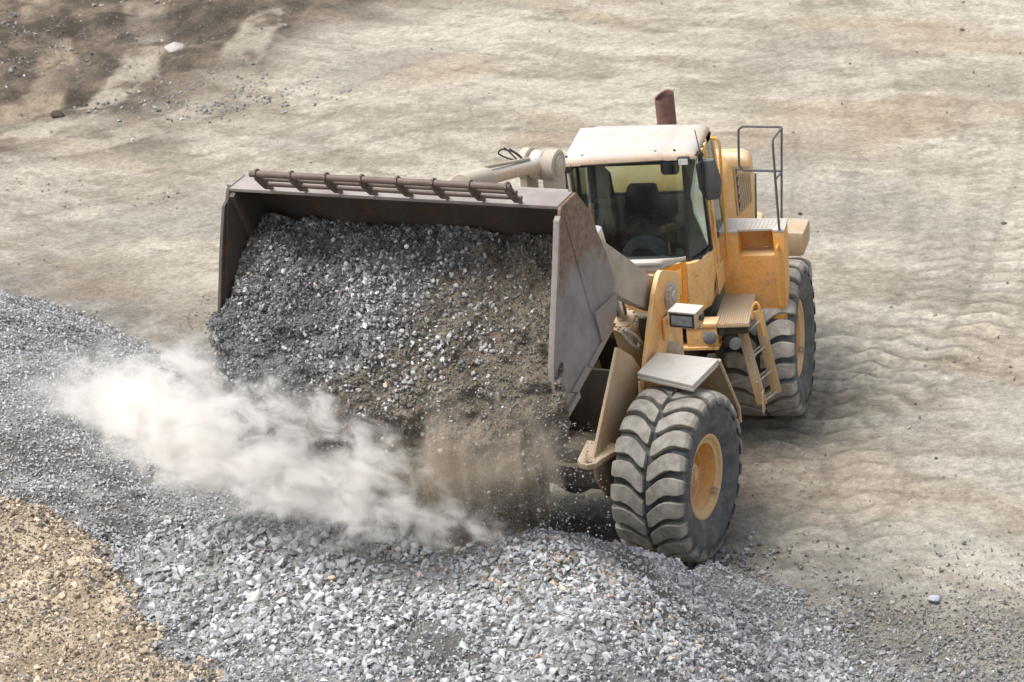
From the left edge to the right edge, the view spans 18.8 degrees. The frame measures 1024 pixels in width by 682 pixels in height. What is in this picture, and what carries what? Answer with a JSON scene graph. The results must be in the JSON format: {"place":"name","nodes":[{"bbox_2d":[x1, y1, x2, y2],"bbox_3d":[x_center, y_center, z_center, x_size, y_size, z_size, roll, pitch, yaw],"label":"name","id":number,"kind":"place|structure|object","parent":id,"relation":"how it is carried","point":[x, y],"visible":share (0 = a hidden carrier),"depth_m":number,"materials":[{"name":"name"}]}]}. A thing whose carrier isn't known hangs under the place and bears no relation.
{"place":"outdoors","nodes":[
{"label":"outdoors","id":0,"kind":"place"},
{"bbox_2d":[189,354,610,544],"bbox_3d":[-1.289,1.286,32.399,5.039,1.889,1.003,4,23,21],"label":"falling grit","id":1,"kind":"object","parent":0,"point":[537,479],"visible":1,"depth_m":31.82,"materials":[{"name":"gravel"}]},
{"bbox_2d":[0,0,1023,681],"bbox_3d":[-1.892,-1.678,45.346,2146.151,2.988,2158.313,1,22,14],"label":"ground","id":2,"kind":"structure","parent":0,"point":[912,230],"depth_m":51.69,"materials":[{"name":"beige soil"}]},
{"bbox_2d":[50,110,64,117],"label":"loose stone","id":3,"kind":"object","parent":2,"relation":"on","point":[56,113],"visible":1,"depth_m":56.43,"materials":[{"name":"grey stone"}]},
{"bbox_2d":[164,42,185,52],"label":"loose stone","id":4,"kind":"object","parent":2,"relation":"on","point":[173,47],"visible":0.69,"depth_m":59.26,"materials":[{"name":"grey stone"}]},
{"bbox_2d":[0,289,912,681],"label":"gravel","id":5,"kind":"structure","parent":2,"relation":"on","point":[126,449],"depth_m":32.38,"materials":[{"name":"grey gravel"}]},
{"bbox_2d":[0,494,224,681],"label":"brown gravel","id":6,"kind":"structure","parent":5,"relation":"on","point":[65,605],"depth_m":32.19,"materials":[{"name":"beige gravel"}]},
{"bbox_2d":[248,592,260,601],"bbox_3d":[-2.635,2.625,31.769,0.149,0.094,0.217,-4,22,2],"label":"loose stone","id":7,"kind":"object","parent":5,"relation":"on","point":[255,596],"visible":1,"depth_m":31.72,"materials":[{"name":"grey stone"}]},
{"bbox_2d":[0,0,1023,681],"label":"stone chips","id":8,"kind":"object","parent":2,"relation":"on","point":[894,666],"visible":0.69,"depth_m":35.52,"materials":[{"name":"grey gravel"}]},
{"bbox_2d":[217,89,815,562],"bbox_3d":[1.004,-0.869,37.849,4.089,6.137,11.451,5,24,24],"label":"wheel loader","id":9,"kind":"object","parent":2,"relation":"on","point":[673,263],"visible":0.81,"depth_m":37.17,"materials":[{"name":"metal"}]},
{"bbox_2d":[205,212,570,549],"bbox_3d":[-1.214,0.661,33.173,4.319,3.408,2.514,6,24,25],"label":"gravel load","id":10,"kind":"object","parent":9,"relation":"in","point":[368,375],"visible":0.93,"depth_m":32.50,"materials":[{"name":"gravel"}]},
{"bbox_2d":[729,554,737,560],"bbox_3d":[2.655,2.597,37.111,0.100,0.079,0.146,-3,22,5],"label":"loose stone","id":11,"kind":"object","parent":2,"relation":"on","point":[733,557],"visible":1,"depth_m":37.09,"materials":[{"name":"grey stone"}]},
{"bbox_2d":[738,555,747,560],"bbox_3d":[2.769,2.601,37.030,0.130,0.068,0.074,-15,32,-27],"label":"loose stone","id":12,"kind":"object","parent":2,"relation":"on","point":[740,558],"visible":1,"depth_m":37.01,"materials":[{"name":"grey stone"}]},
{"bbox_2d":[758,570,765,574],"bbox_3d":[2.962,2.745,36.650,0.123,0.066,0.085,-21,24,-27],"label":"loose stone","id":13,"kind":"object","parent":2,"relation":"on","point":[762,572],"visible":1,"depth_m":36.62,"materials":[{"name":"grey stone"}]},
{"bbox_2d":[797,588,809,597],"bbox_3d":[3.388,2.949,36.021,0.175,0.109,0.107,11,33,38],"label":"loose stone","id":14,"kind":"object","parent":2,"relation":"on","point":[803,593],"visible":1,"depth_m":35.98,"materials":[{"name":"grey stone"}]},
{"bbox_2d":[846,624,856,629],"bbox_3d":[3.843,3.244,35.203,0.136,0.064,0.082,16,30,42],"label":"loose stone","id":15,"kind":"object","parent":2,"relation":"on","point":[850,626],"visible":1,"depth_m":35.17,"materials":[{"name":"grey stone"}]},
{"bbox_2d":[927,595,941,602],"bbox_3d":[4.865,2.970,35.650,0.140,0.093,0.149,10,26,33],"label":"loose stone","id":16,"kind":"object","parent":2,"relation":"on","point":[934,598],"visible":1,"depth_m":35.61,"materials":[{"name":"grey stone"}]},
{"bbox_2d":[979,618,987,622],"bbox_3d":[5.345,3.174,35.104,0.071,0.051,0.107,-21,30,-37],"label":"loose stone","id":17,"kind":"object","parent":2,"relation":"on","point":[982,620],"visible":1,"depth_m":35.09,"materials":[{"name":"grey stone"}]}
]}

